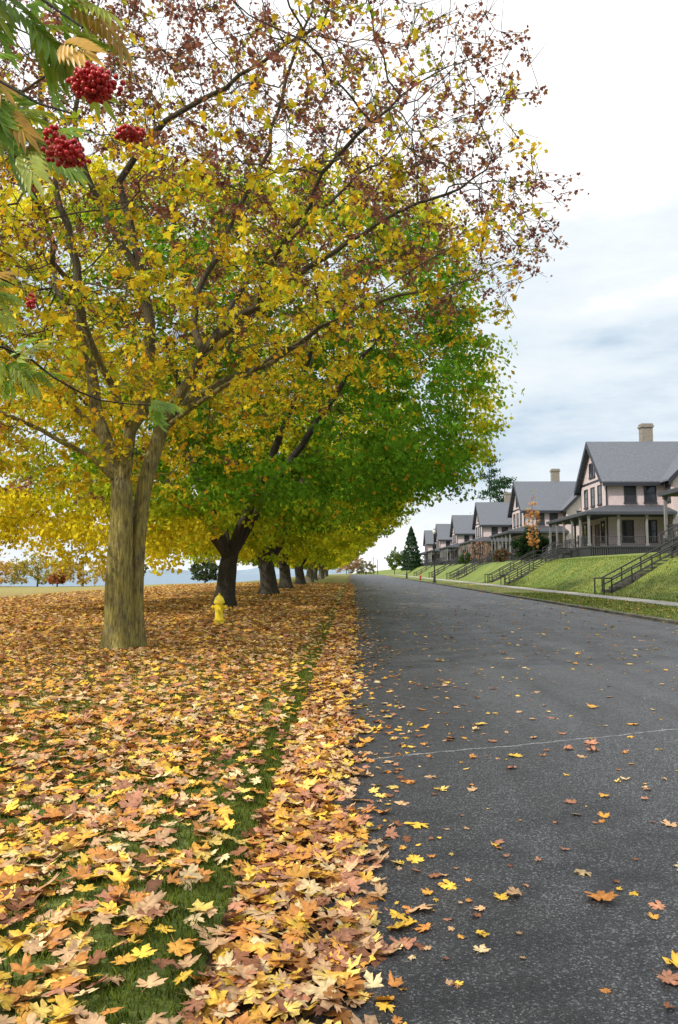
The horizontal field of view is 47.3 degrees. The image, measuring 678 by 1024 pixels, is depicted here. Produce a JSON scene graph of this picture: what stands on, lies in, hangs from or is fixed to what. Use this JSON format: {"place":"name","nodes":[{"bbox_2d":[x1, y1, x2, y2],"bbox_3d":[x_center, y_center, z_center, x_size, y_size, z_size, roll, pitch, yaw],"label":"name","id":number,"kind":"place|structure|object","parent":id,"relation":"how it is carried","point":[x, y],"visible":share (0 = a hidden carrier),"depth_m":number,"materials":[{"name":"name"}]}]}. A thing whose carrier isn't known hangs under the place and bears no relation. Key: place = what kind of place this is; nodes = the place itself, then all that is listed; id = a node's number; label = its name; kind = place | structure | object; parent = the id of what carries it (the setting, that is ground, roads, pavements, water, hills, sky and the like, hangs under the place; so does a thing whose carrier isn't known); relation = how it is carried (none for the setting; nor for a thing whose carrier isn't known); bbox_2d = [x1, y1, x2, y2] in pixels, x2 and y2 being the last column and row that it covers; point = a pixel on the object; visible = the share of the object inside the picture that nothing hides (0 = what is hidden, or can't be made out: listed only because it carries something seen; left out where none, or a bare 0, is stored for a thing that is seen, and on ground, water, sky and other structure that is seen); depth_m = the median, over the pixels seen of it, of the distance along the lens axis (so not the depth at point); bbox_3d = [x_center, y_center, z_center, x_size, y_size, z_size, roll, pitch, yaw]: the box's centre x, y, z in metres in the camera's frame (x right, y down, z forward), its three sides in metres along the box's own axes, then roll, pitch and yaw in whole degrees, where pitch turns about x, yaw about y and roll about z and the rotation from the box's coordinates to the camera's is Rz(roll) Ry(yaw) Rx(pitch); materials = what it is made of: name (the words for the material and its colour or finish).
{"place":"outdoors","nodes":[
{"label":"outdoors","id":0,"kind":"place"},
{"bbox_2d":[0,575,304,586],"bbox_3d":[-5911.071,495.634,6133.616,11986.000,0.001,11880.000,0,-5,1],"label":"sea","id":1,"kind":"structure","parent":0,"point":[167,579],"depth_m":850.67,"materials":[{"name":"blue liquid"}]},
{"bbox_2d":[0,563,350,574],"bbox_3d":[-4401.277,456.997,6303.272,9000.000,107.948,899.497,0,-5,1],"label":"hill","id":2,"kind":"structure","parent":0,"point":[253,571],"depth_m":6218.37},
{"bbox_2d":[0,552,677,1023],"bbox_3d":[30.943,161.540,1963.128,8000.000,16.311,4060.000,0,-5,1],"label":"ground","id":3,"kind":"structure","parent":0,"point":[478,576],"depth_m":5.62,"materials":[{"name":"plant"}]},
{"bbox_2d":[0,559,34,586],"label":"tree","id":4,"kind":"object","parent":3,"relation":"on","point":[4,568],"visible":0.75,"depth_m":100.05,"materials":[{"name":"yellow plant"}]},
{"bbox_2d":[0,927,41,955],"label":"fallen leaf","id":5,"kind":"object","parent":3,"relation":"on","point":[16,945],"visible":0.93,"depth_m":2.94,"materials":[{"name":"yellow plant"}]},
{"bbox_2d":[10,952,35,974],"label":"fallen leaf","id":6,"kind":"object","parent":3,"relation":"on","point":[22,968],"visible":1,"depth_m":2.72,"materials":[{"name":"orange plant"}]},
{"bbox_2d":[21,939,44,954],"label":"fallen leaf","id":7,"kind":"object","parent":3,"relation":"on","point":[33,946],"visible":0.94,"depth_m":2.89,"materials":[{"name":"beige plant"}]},
{"bbox_2d":[6,549,82,586],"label":"tree","id":8,"kind":"object","parent":3,"relation":"on","point":[23,566],"visible":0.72,"depth_m":99.65,"materials":[{"name":"orange plant"}]},
{"bbox_2d":[30,908,61,924],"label":"fallen leaf","id":9,"kind":"object","parent":3,"relation":"on","point":[37,918],"visible":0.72,"depth_m":3.20,"materials":[{"name":"beige plant"}]},
{"bbox_2d":[34,963,64,978],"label":"fallen leaf","id":10,"kind":"object","parent":3,"relation":"on","point":[47,971],"visible":0.83,"depth_m":2.70,"materials":[{"name":"plant"}]},
{"bbox_2d":[44,952,75,970],"bbox_3d":[-0.985,1.593,2.747,0.117,0.041,0.127,-14,-10,-17],"label":"fallen leaf","id":11,"kind":"object","parent":10,"relation":"on","point":[56,964],"visible":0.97,"depth_m":2.73,"materials":[{"name":"beige plant"}]},
{"bbox_2d":[40,924,71,949],"bbox_3d":[-1.097,1.617,2.958,0.137,0.022,0.154,-17,20,-29],"label":"fallen leaf","id":12,"kind":"object","parent":3,"relation":"on","point":[55,933],"visible":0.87,"depth_m":2.96,"materials":[{"name":"orange plant"}]},
{"bbox_2d":[47,570,67,586],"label":"tree","id":13,"kind":"object","parent":3,"relation":"on","point":[52,579],"visible":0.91,"depth_m":95.72,"materials":[{"name":"orange plant"}]},
{"bbox_2d":[62,912,84,925],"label":"fallen leaf","id":14,"kind":"object","parent":3,"relation":"on","point":[75,918],"visible":0.97,"depth_m":3.13,"materials":[{"name":"yellow plant"}]},
{"bbox_2d":[59,950,89,968],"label":"fallen leaf","id":15,"kind":"object","parent":3,"relation":"on","point":[81,957],"visible":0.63,"depth_m":2.83,"materials":[{"name":"orange plant"}]},
{"bbox_2d":[51,945,77,962],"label":"fallen leaf","id":16,"kind":"object","parent":15,"relation":"on","point":[64,953],"visible":0.83,"depth_m":2.83,"materials":[{"name":"beige plant"}]},
{"bbox_2d":[72,949,105,966],"bbox_3d":[-0.887,1.608,2.787,0.138,0.026,0.129,-22,-7,23],"label":"fallen leaf","id":17,"kind":"object","parent":15,"relation":"on","point":[97,954],"visible":0.99,"depth_m":2.81,"materials":[{"name":"brown plant"}]},
{"bbox_2d":[59,961,90,975],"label":"fallen leaf","id":18,"kind":"object","parent":3,"relation":"on","point":[80,969],"visible":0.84,"depth_m":2.76,"materials":[{"name":"yellow plant"}]},
{"bbox_2d":[66,968,86,994],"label":"fallen leaf","id":19,"kind":"object","parent":3,"relation":"on","point":[75,973],"visible":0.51,"depth_m":2.70,"materials":[{"name":"plant"}]},
{"bbox_2d":[51,558,105,585],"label":"tree","id":20,"kind":"object","parent":3,"relation":"on","point":[82,581],"visible":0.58,"depth_m":96.21,"materials":[{"name":"plant"}]},
{"bbox_2d":[66,937,94,951],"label":"fallen leaf","id":21,"kind":"object","parent":3,"relation":"on","point":[74,942],"visible":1,"depth_m":2.89,"materials":[{"name":"brown plant"}]},
{"bbox_2d":[64,931,97,950],"bbox_3d":[-0.995,1.632,2.961,0.127,0.008,0.140,12,6,-45],"label":"fallen leaf","id":22,"kind":"object","parent":3,"relation":"on","point":[80,935],"visible":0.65,"depth_m":2.97,"materials":[{"name":"yellow plant"}]},
{"bbox_2d":[75,883,95,891],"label":"fallen leaf","id":23,"kind":"object","parent":3,"relation":"on","point":[87,887],"visible":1,"depth_m":3.44,"materials":[{"name":"yellow plant"}]},
{"bbox_2d":[77,974,103,981],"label":"fallen leaf","id":24,"kind":"object","parent":3,"relation":"on","point":[87,978],"visible":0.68,"depth_m":2.67,"materials":[{"name":"yellow plant"}]},
{"bbox_2d":[51,964,70,981],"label":"fallen leaf","id":25,"kind":"object","parent":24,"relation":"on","point":[56,975],"visible":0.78,"depth_m":2.70,"materials":[{"name":"orange plant"}]},
{"bbox_2d":[0,0,185,432],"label":"rowan tree","id":26,"kind":"object","parent":3,"relation":"on","point":[91,84],"visible":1,"depth_m":1.48,"materials":[{"name":"green plant"}]},
{"bbox_2d":[90,912,114,925],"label":"fallen leaf","id":27,"kind":"object","parent":3,"relation":"on","point":[103,917],"visible":1,"depth_m":3.10,"materials":[{"name":"beige plant"}]},
{"bbox_2d":[93,859,118,878],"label":"fallen leaf","id":28,"kind":"object","parent":3,"relation":"on","point":[106,867],"visible":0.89,"depth_m":3.66,"materials":[{"name":"yellow plant"}]},
{"bbox_2d":[109,953,136,964],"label":"fallen leaf","id":29,"kind":"object","parent":3,"relation":"on","point":[126,958],"visible":1,"depth_m":2.81,"materials":[{"name":"orange plant"}]},
{"bbox_2d":[117,901,151,918],"bbox_3d":[-0.821,1.635,3.180,0.122,0.022,0.141,-1,-5,15],"label":"fallen leaf","id":30,"kind":"object","parent":3,"relation":"on","point":[131,911],"visible":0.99,"depth_m":3.17,"materials":[{"name":"brown plant"}]},
{"bbox_2d":[124,920,148,935],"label":"fallen leaf","id":31,"kind":"object","parent":3,"relation":"on","point":[138,924],"visible":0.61,"depth_m":3.09,"materials":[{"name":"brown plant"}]},
{"bbox_2d":[136,906,156,923],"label":"fallen leaf","id":32,"kind":"object","parent":31,"relation":"on","point":[151,911],"visible":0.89,"depth_m":3.16,"materials":[{"name":"brown plant"}]},
{"bbox_2d":[135,890,165,909],"bbox_3d":[-0.791,1.622,3.226,0.147,0.028,0.136,15,30,34],"label":"fallen leaf","id":33,"kind":"object","parent":32,"relation":"on","point":[151,899],"visible":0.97,"depth_m":3.24,"materials":[{"name":"beige plant"}]},
{"bbox_2d":[131,943,157,958],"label":"fallen leaf","id":34,"kind":"object","parent":3,"relation":"on","point":[143,951],"visible":1,"depth_m":2.83,"materials":[{"name":"yellow plant"}]},
{"bbox_2d":[135,972,166,988],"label":"fallen leaf","id":35,"kind":"object","parent":3,"relation":"on","point":[151,980],"visible":1,"depth_m":2.65,"materials":[{"name":"plant"}]},
{"bbox_2d":[142,874,162,893],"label":"fallen leaf","id":36,"kind":"object","parent":3,"relation":"on","point":[151,883],"visible":0.94,"depth_m":3.45,"materials":[{"name":"brown plant"}]},
{"bbox_2d":[152,956,173,969],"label":"fallen leaf","id":37,"kind":"object","parent":3,"relation":"on","point":[163,962],"visible":1,"depth_m":2.79,"materials":[{"name":"brown plant"}]},
{"bbox_2d":[163,869,180,882],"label":"fallen leaf","id":38,"kind":"object","parent":3,"relation":"on","point":[174,878],"visible":1,"depth_m":3.53,"materials":[{"name":"orange plant"}]},
{"bbox_2d":[178,864,203,890],"bbox_3d":[-0.700,1.678,3.555,0.160,0.012,0.148,0,28,4],"label":"fallen leaf","id":39,"kind":"object","parent":3,"relation":"on","point":[192,868],"visible":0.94,"depth_m":3.57,"materials":[{"name":"beige plant"}]},
{"bbox_2d":[188,558,218,582],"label":"tree","id":40,"kind":"object","parent":3,"relation":"on","point":[205,576],"visible":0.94,"depth_m":105.21,"materials":[{"name":"green plant"}]},
{"bbox_2d":[211,593,227,624],"bbox_3d":[-3.275,2.637,21.088,0.397,0.852,0.396,-4,-6,42],"label":"fire hydrant","id":41,"kind":"object","parent":3,"relation":"on","point":[219,606],"visible":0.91,"depth_m":21.01,"materials":[{"name":"yellow metal"}]},
{"bbox_2d":[0,123,524,606],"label":"maple tree","id":42,"kind":"object","parent":3,"relation":"on","point":[450,459],"visible":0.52,"depth_m":26.12,"materials":[{"name":"green plant"}]},
{"bbox_2d":[80,311,444,594],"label":"maple tree","id":43,"kind":"object","parent":3,"relation":"on","point":[268,558],"visible":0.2,"depth_m":43.23,"materials":[{"name":"green plant"}]},
{"bbox_2d":[155,396,410,588],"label":"maple tree","id":44,"kind":"object","parent":3,"relation":"on","point":[285,580],"visible":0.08,"depth_m":59.99,"materials":[{"name":"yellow plant"}]},
{"bbox_2d":[0,0,589,651],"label":"maple tree","id":45,"kind":"object","parent":3,"relation":"on","point":[124,624],"visible":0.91,"depth_m":14.15,"materials":[{"name":"yellow plant"}]},
{"bbox_2d":[212,435,400,584],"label":"maple tree","id":46,"kind":"object","parent":3,"relation":"on","point":[299,571],"visible":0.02,"depth_m":78.61,"materials":[{"name":"yellow plant"}]},
{"bbox_2d":[255,541,375,581],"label":"maple tree","id":47,"kind":"object","parent":3,"relation":"on","point":[309,577],"visible":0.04,"depth_m":95.28,"materials":[{"name":"yellow plant"}]},
{"bbox_2d":[274,546,367,580],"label":"maple tree","id":48,"kind":"object","parent":3,"relation":"on","point":[315,575],"visible":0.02,"depth_m":112.11,"materials":[{"name":"yellow plant"}]},
{"bbox_2d":[305,551,368,578],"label":"maple tree","id":49,"kind":"object","parent":3,"relation":"on","point":[320,572],"visible":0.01,"depth_m":130.31,"materials":[{"name":"yellow plant"}]},
{"bbox_2d":[0,553,677,1023],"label":"leaf litter","id":50,"kind":"object","parent":3,"relation":"on","point":[220,993],"visible":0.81,"depth_m":5.22,"materials":[{"name":"orange plant"}]},
{"bbox_2d":[2,893,40,910],"bbox_3d":[-1.331,1.643,3.251,0.152,0.068,0.147,1,-5,-10],"label":"fallen leaf","id":51,"kind":"object","parent":50,"relation":"on","point":[25,903],"visible":1,"depth_m":3.26,"materials":[{"name":"brown plant"}]},
{"bbox_2d":[42,908,70,926],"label":"fallen leaf","id":52,"kind":"object","parent":50,"relation":"on","point":[57,917],"visible":0.97,"depth_m":3.12,"materials":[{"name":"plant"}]},
{"bbox_2d":[66,865,91,880],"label":"fallen leaf","id":53,"kind":"object","parent":50,"relation":"on","point":[80,873],"visible":1,"depth_m":3.58,"materials":[{"name":"orange plant"}]},
{"bbox_2d":[75,899,98,907],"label":"fallen leaf","id":54,"kind":"object","parent":50,"relation":"on","point":[87,904],"visible":1,"depth_m":3.26,"materials":[{"name":"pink plant"}]},
{"bbox_2d":[77,852,96,864],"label":"fallen leaf","id":55,"kind":"object","parent":50,"relation":"on","point":[84,859],"visible":0.94,"depth_m":3.73,"materials":[{"name":"yellow plant"}]},
{"bbox_2d":[106,865,130,882],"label":"fallen leaf","id":56,"kind":"object","parent":50,"relation":"on","point":[117,876],"visible":1,"depth_m":3.52,"materials":[{"name":"yellow plant"}]},
{"bbox_2d":[107,886,129,896],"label":"fallen leaf","id":57,"kind":"object","parent":50,"relation":"on","point":[118,891],"visible":0.97,"depth_m":3.36,"materials":[{"name":"orange plant"}]},
{"bbox_2d":[123,891,143,904],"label":"fallen leaf","id":58,"kind":"object","parent":50,"relation":"on","point":[133,899],"visible":0.75,"depth_m":3.30,"materials":[{"name":"orange plant"}]},
{"bbox_2d":[123,925,146,933],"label":"fallen leaf","id":59,"kind":"object","parent":50,"relation":"on","point":[135,930],"visible":1,"depth_m":3.00,"materials":[{"name":"orange plant"}]},
{"bbox_2d":[167,935,193,956],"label":"fallen leaf","id":60,"kind":"object","parent":50,"relation":"on","point":[180,943],"visible":1,"depth_m":2.94,"materials":[{"name":"orange plant"}]},
{"bbox_2d":[336,557,363,574],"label":"tree","id":61,"kind":"object","parent":3,"relation":"on","point":[355,565],"visible":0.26,"depth_m":327.81,"materials":[{"name":"brown plant"}]},
{"bbox_2d":[347,560,375,574],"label":"tree","id":62,"kind":"object","parent":3,"relation":"on","point":[366,565],"visible":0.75,"depth_m":377.58,"materials":[{"name":"green plant"}]},
{"bbox_2d":[386,547,401,574],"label":"tree","id":63,"kind":"object","parent":3,"relation":"on","point":[397,558],"visible":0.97,"depth_m":258.52,"materials":[{"name":"green plant"}]},
{"bbox_2d":[400,526,422,570],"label":"conifer tree","id":64,"kind":"object","parent":3,"relation":"on","point":[411,542],"visible":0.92,"depth_m":220.31,"materials":[{"name":"green plant"}]},
{"bbox_2d":[415,530,436,563],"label":"house","id":65,"kind":"structure","parent":3,"relation":"on","point":[428,541],"depth_m":250.51,"materials":[{"name":"grey"}]},
{"bbox_2d":[422,524,451,565],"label":"house","id":66,"kind":"structure","parent":3,"relation":"on","point":[442,538],"depth_m":215.32,"materials":[{"name":"grey"}]},
{"bbox_2d":[435,515,475,564],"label":"house","id":67,"kind":"structure","parent":3,"relation":"on","point":[461,530],"depth_m":180.71,"materials":[{"name":"grey"}]},
{"bbox_2d":[456,550,471,563],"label":"shrub","id":68,"kind":"object","parent":3,"relation":"on","point":[466,560],"visible":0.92,"depth_m":134.06,"materials":[{"name":"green plant"}]},
{"bbox_2d":[446,556,487,578],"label":"stairway","id":69,"kind":"object","parent":3,"relation":"on","point":[450,575],"visible":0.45,"depth_m":117.97,"materials":[{"name":"concrete"}]},
{"bbox_2d":[453,555,499,579],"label":"stairway","id":70,"kind":"object","parent":3,"relation":"on","point":[466,571],"visible":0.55,"depth_m":109.65,"materials":[{"name":"metal"}]},
{"bbox_2d":[462,540,491,564],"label":"tree","id":71,"kind":"object","parent":3,"relation":"on","point":[485,550],"visible":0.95,"depth_m":112.84,"materials":[{"name":"brown plant"}]},
{"bbox_2d":[454,492,512,563],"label":"house","id":72,"kind":"structure","parent":3,"relation":"on","point":[489,518],"depth_m":145.74,"materials":[{"name":"grey"}]},
{"bbox_2d":[470,456,509,514],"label":"conifer tree","id":73,"kind":"object","parent":3,"relation":"on","point":[492,486],"visible":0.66,"depth_m":214.86,"materials":[{"name":"green plant"}]},
{"bbox_2d":[488,547,511,561],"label":"shrub","id":74,"kind":"object","parent":3,"relation":"on","point":[496,556],"visible":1,"depth_m":102.22,"materials":[{"name":"brown plant"}]},
{"bbox_2d":[491,475,516,501],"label":"conifer tree","id":75,"kind":"object","parent":3,"relation":"on","point":[507,482],"visible":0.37,"depth_m":222.05,"materials":[{"name":"green plant"}]},
{"bbox_2d":[485,550,546,582],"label":"stairway","id":76,"kind":"object","parent":3,"relation":"on","point":[513,568],"visible":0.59,"depth_m":83.21,"materials":[{"name":"metal"}]},
{"bbox_2d":[374,574,677,624],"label":"kerb","id":77,"kind":"structure","parent":3,"relation":"on","point":[665,620],"depth_m":31.64,"materials":[{"name":"grey concrete"}]},
{"bbox_2d":[509,522,549,560],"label":"shrub","id":78,"kind":"object","parent":3,"relation":"on","point":[522,545],"visible":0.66,"depth_m":86.88,"materials":[{"name":"green plant"}]},
{"bbox_2d":[523,489,539,560],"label":"maple tree","id":79,"kind":"object","parent":3,"relation":"on","point":[531,513],"visible":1,"depth_m":81.70,"materials":[{"name":"orange plant"}]},
{"bbox_2d":[485,469,581,562],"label":"house","id":80,"kind":"structure","parent":3,"relation":"on","point":[554,498],"depth_m":110.91,"materials":[{"name":"grey"}]},
{"bbox_2d":[500,547,570,583],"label":"stairway","id":81,"kind":"object","parent":3,"relation":"on","point":[525,573],"visible":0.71,"depth_m":74.26,"materials":[{"name":"concrete"}]},
{"bbox_2d":[542,423,677,559],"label":"house","id":82,"kind":"structure","parent":3,"relation":"on","point":[619,486],"depth_m":74.49,"materials":[{"name":"grey"}]},
{"bbox_2d":[597,485,601,505],"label":"window","id":83,"kind":"structure","parent":82,"relation":"in","point":[599,490],"depth_m":76.34,"materials":[{"name":"grey glass"}]},
{"bbox_2d":[622,520,633,542],"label":"window","id":84,"kind":"structure","parent":82,"relation":"in","point":[627,525],"depth_m":74.13,"materials":[{"name":"black glass"}]},
{"bbox_2d":[624,486,636,503],"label":"window","id":85,"kind":"structure","parent":82,"relation":"in","point":[630,497],"depth_m":74.41,"materials":[{"name":"black glass"}]},
{"bbox_2d":[644,486,656,503],"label":"window","id":86,"kind":"structure","parent":82,"relation":"in","point":[649,491],"depth_m":74.37,"materials":[{"name":"black glass"}]},
{"bbox_2d":[645,520,657,542],"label":"window","id":87,"kind":"structure","parent":82,"relation":"in","point":[652,524],"depth_m":74.10,"materials":[{"name":"black glass"}]},
{"bbox_2d":[594,536,677,593],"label":"stairway","id":88,"kind":"object","parent":3,"relation":"on","point":[633,577],"visible":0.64,"depth_m":45.29,"materials":[{"name":"metal"}]},
{"bbox_2d":[657,487,677,553],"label":"house","id":89,"kind":"structure","parent":3,"relation":"on","point":[666,494],"depth_m":52.04,"materials":[{"name":"grey wood"}]},
{"label":"fallen leaf","id":90,"kind":"object","parent":3,"relation":"on","visible":0},
{"bbox_2d":[96,900,124,914],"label":"fallen leaf","id":91,"kind":"object","parent":90,"relation":"on","point":[106,905],"visible":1,"depth_m":3.20,"materials":[{"name":"yellow plant"}]},
{"bbox_2d":[0,0,677,573],"label":"sky","id":92,"kind":"structure","parent":0,"point":[596,342],"materials":[{"name":"white"}]},
{"bbox_2d":[316,575,677,1023],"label":"road","id":93,"kind":"structure","parent":0,"point":[575,945],"depth_m":5.04,"materials":[{"name":"grey asphalt"}]},
{"bbox_2d":[384,826,398,838],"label":"fallen leaf","id":94,"kind":"object","parent":93,"relation":"on","point":[391,833],"visible":1,"depth_m":4.44,"materials":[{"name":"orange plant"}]},
{"bbox_2d":[386,971,404,987],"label":"fallen leaf","id":95,"kind":"object","parent":93,"relation":"on","point":[395,982],"visible":1,"depth_m":2.83,"materials":[{"name":"orange plant"}]},
{"bbox_2d":[386,920,414,929],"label":"fallen leaf","id":96,"kind":"object","parent":93,"relation":"on","point":[397,925],"visible":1,"depth_m":3.28,"materials":[{"name":"yellow plant"}]},
{"bbox_2d":[390,936,415,949],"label":"fallen leaf","id":97,"kind":"object","parent":93,"relation":"on","point":[407,943],"visible":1,"depth_m":3.13,"materials":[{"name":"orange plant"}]},
{"bbox_2d":[406,850,423,862],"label":"fallen leaf","id":98,"kind":"object","parent":93,"relation":"on","point":[414,858],"visible":1,"depth_m":4.04,"materials":[{"name":"yellow plant"}]},
{"bbox_2d":[440,879,460,889],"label":"fallen leaf","id":99,"kind":"object","parent":93,"relation":"on","point":[448,884],"visible":1,"depth_m":3.71,"materials":[{"name":"yellow plant"}]},
{"bbox_2d":[584,889,617,900],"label":"fallen leaf","id":100,"kind":"object","parent":93,"relation":"on","point":[602,895],"visible":1,"depth_m":3.56,"materials":[{"name":"orange plant"}]},
{"bbox_2d":[648,900,669,909],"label":"fallen leaf","id":101,"kind":"object","parent":93,"relation":"on","point":[657,904],"visible":1,"depth_m":3.49,"materials":[{"name":"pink plant"}]},
{"bbox_2d":[652,968,677,984],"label":"fallen leaf","id":102,"kind":"object","parent":93,"relation":"on","point":[672,979],"visible":1,"depth_m":2.85,"materials":[{"name":"pink plant"}]},
{"bbox_2d":[662,950,677,967],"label":"fallen leaf","id":103,"kind":"object","parent":93,"relation":"on","point":[674,958],"visible":1,"depth_m":2.98,"materials":[{"name":"yellow plant"}]},
{"bbox_2d":[387,574,677,605],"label":"sidewalk","id":104,"kind":"structure","parent":0,"point":[628,599],"depth_m":45.45,"materials":[{"name":"concrete"}]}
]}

